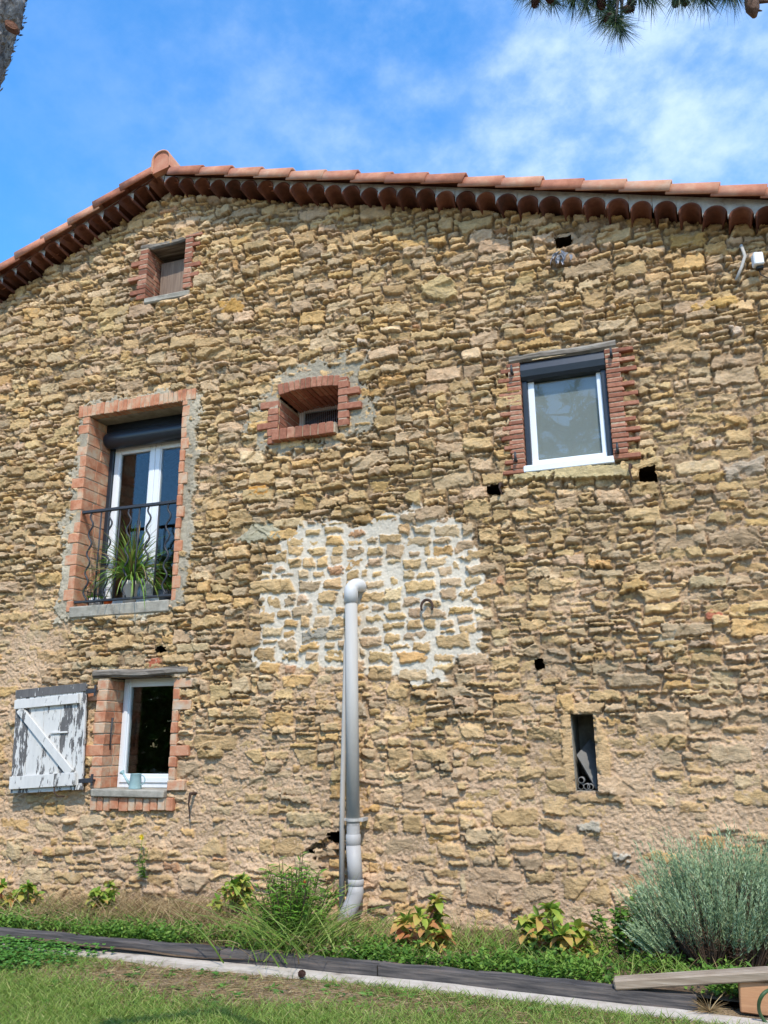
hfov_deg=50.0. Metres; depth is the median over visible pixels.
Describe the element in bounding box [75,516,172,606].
potted plant
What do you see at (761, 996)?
garden hose
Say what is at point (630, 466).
wall hook
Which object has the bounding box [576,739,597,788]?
leaning panel
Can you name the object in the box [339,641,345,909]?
conduit pipe
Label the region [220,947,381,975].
timber sleeper
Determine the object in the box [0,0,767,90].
pine tree
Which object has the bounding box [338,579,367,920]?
drain pipe
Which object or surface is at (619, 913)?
spurge plant
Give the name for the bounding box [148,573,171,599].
plant pot
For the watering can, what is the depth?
8.17 m
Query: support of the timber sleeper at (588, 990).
on the lawn at (732, 1011)
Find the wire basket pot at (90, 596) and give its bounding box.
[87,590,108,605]
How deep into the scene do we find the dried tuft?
4.32 m
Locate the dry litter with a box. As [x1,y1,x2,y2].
[0,955,717,1023]
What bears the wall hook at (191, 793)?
attached to the stone house
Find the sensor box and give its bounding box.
[751,252,767,278]
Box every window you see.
[63,388,197,617]
[85,666,192,811]
[128,232,203,304]
[257,375,362,444]
[498,340,640,475]
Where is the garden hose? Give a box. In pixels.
[757,989,767,1022]
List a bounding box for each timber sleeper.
[0,927,225,960]
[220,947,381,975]
[378,961,697,1011]
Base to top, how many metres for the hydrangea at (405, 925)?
0.641 m
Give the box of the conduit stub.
[735,244,746,280]
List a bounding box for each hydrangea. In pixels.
[0,878,17,912]
[6,880,44,910]
[81,879,119,916]
[205,872,256,923]
[389,892,456,955]
[512,900,602,959]
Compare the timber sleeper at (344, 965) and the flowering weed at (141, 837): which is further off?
the flowering weed at (141, 837)
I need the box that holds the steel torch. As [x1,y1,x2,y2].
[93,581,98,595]
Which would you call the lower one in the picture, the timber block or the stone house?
the timber block
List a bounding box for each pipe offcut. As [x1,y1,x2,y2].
[578,775,588,782]
[578,782,587,789]
[583,781,592,789]
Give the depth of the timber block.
4.33 m
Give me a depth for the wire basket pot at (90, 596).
8.99 m
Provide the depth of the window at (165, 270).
9.86 m
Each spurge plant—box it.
[589,901,647,962]
[622,893,643,953]
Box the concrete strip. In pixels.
[0,940,767,1023]
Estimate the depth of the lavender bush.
5.17 m
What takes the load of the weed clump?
on the flower bed
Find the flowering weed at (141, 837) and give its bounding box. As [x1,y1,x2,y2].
[134,834,148,877]
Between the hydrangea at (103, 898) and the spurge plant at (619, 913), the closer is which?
the spurge plant at (619, 913)
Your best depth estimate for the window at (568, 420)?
7.71 m
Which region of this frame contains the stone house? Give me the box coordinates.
[0,150,767,938]
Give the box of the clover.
[0,934,114,972]
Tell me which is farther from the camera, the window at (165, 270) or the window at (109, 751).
the window at (165, 270)
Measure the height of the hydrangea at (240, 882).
0.463 m
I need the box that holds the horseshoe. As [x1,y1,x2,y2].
[420,598,433,610]
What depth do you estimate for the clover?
5.63 m
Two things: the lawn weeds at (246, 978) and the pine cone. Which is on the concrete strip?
the pine cone
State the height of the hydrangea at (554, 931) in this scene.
0.601 m
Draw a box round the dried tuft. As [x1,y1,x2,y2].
[686,991,728,1013]
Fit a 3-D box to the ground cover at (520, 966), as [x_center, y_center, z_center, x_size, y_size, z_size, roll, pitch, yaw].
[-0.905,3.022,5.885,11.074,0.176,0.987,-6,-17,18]
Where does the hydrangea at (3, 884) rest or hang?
on the flower bed
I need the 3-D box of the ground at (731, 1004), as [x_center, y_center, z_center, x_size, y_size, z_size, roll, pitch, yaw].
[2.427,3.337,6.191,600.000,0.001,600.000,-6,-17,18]
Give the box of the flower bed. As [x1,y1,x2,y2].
[0,903,738,1001]
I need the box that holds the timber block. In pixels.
[738,981,767,1015]
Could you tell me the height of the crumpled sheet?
0.180 m
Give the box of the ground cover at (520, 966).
[0,906,767,998]
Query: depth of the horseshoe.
7.58 m
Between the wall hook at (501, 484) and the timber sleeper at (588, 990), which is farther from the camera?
the wall hook at (501, 484)
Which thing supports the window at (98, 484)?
in the stone house
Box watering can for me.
[120,770,145,788]
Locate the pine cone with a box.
[298,969,305,977]
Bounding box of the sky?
[0,0,767,262]
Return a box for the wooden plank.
[613,966,767,989]
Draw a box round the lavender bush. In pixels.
[612,819,767,968]
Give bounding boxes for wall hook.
[188,792,196,817]
[499,482,503,493]
[628,463,632,478]
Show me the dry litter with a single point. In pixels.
(206, 977)
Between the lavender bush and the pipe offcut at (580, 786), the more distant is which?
the pipe offcut at (580, 786)
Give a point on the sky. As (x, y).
(92, 90)
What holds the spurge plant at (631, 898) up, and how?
on the flower bed
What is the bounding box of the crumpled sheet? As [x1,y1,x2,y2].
[550,250,572,264]
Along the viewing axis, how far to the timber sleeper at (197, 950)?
5.75 m
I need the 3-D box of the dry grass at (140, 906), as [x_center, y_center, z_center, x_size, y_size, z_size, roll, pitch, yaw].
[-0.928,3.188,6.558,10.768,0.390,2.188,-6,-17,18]
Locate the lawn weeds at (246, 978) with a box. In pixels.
[0,957,669,1023]
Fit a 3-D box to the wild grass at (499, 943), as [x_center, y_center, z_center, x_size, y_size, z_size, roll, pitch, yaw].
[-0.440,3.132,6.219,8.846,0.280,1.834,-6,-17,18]
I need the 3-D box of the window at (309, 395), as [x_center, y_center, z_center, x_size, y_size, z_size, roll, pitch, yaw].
[-0.706,-1.021,8.796,1.184,0.692,0.645,-6,-17,18]
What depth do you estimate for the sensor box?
7.30 m
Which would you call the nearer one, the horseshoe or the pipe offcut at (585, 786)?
the pipe offcut at (585, 786)
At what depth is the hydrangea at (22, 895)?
7.41 m
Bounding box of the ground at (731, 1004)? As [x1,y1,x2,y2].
[697,997,739,1007]
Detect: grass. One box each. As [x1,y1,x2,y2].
[0,884,744,974]
[0,891,767,979]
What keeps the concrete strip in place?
on the lawn at (732, 1011)
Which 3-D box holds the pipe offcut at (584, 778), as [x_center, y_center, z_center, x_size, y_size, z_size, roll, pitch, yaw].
[1.715,2.293,7.069,0.052,0.051,0.400,-6,-17,18]
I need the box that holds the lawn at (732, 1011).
[0,955,767,1023]
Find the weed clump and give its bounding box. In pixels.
[163,851,412,969]
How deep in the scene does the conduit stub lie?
7.38 m
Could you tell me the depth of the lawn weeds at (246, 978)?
4.78 m
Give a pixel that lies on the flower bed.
(724, 997)

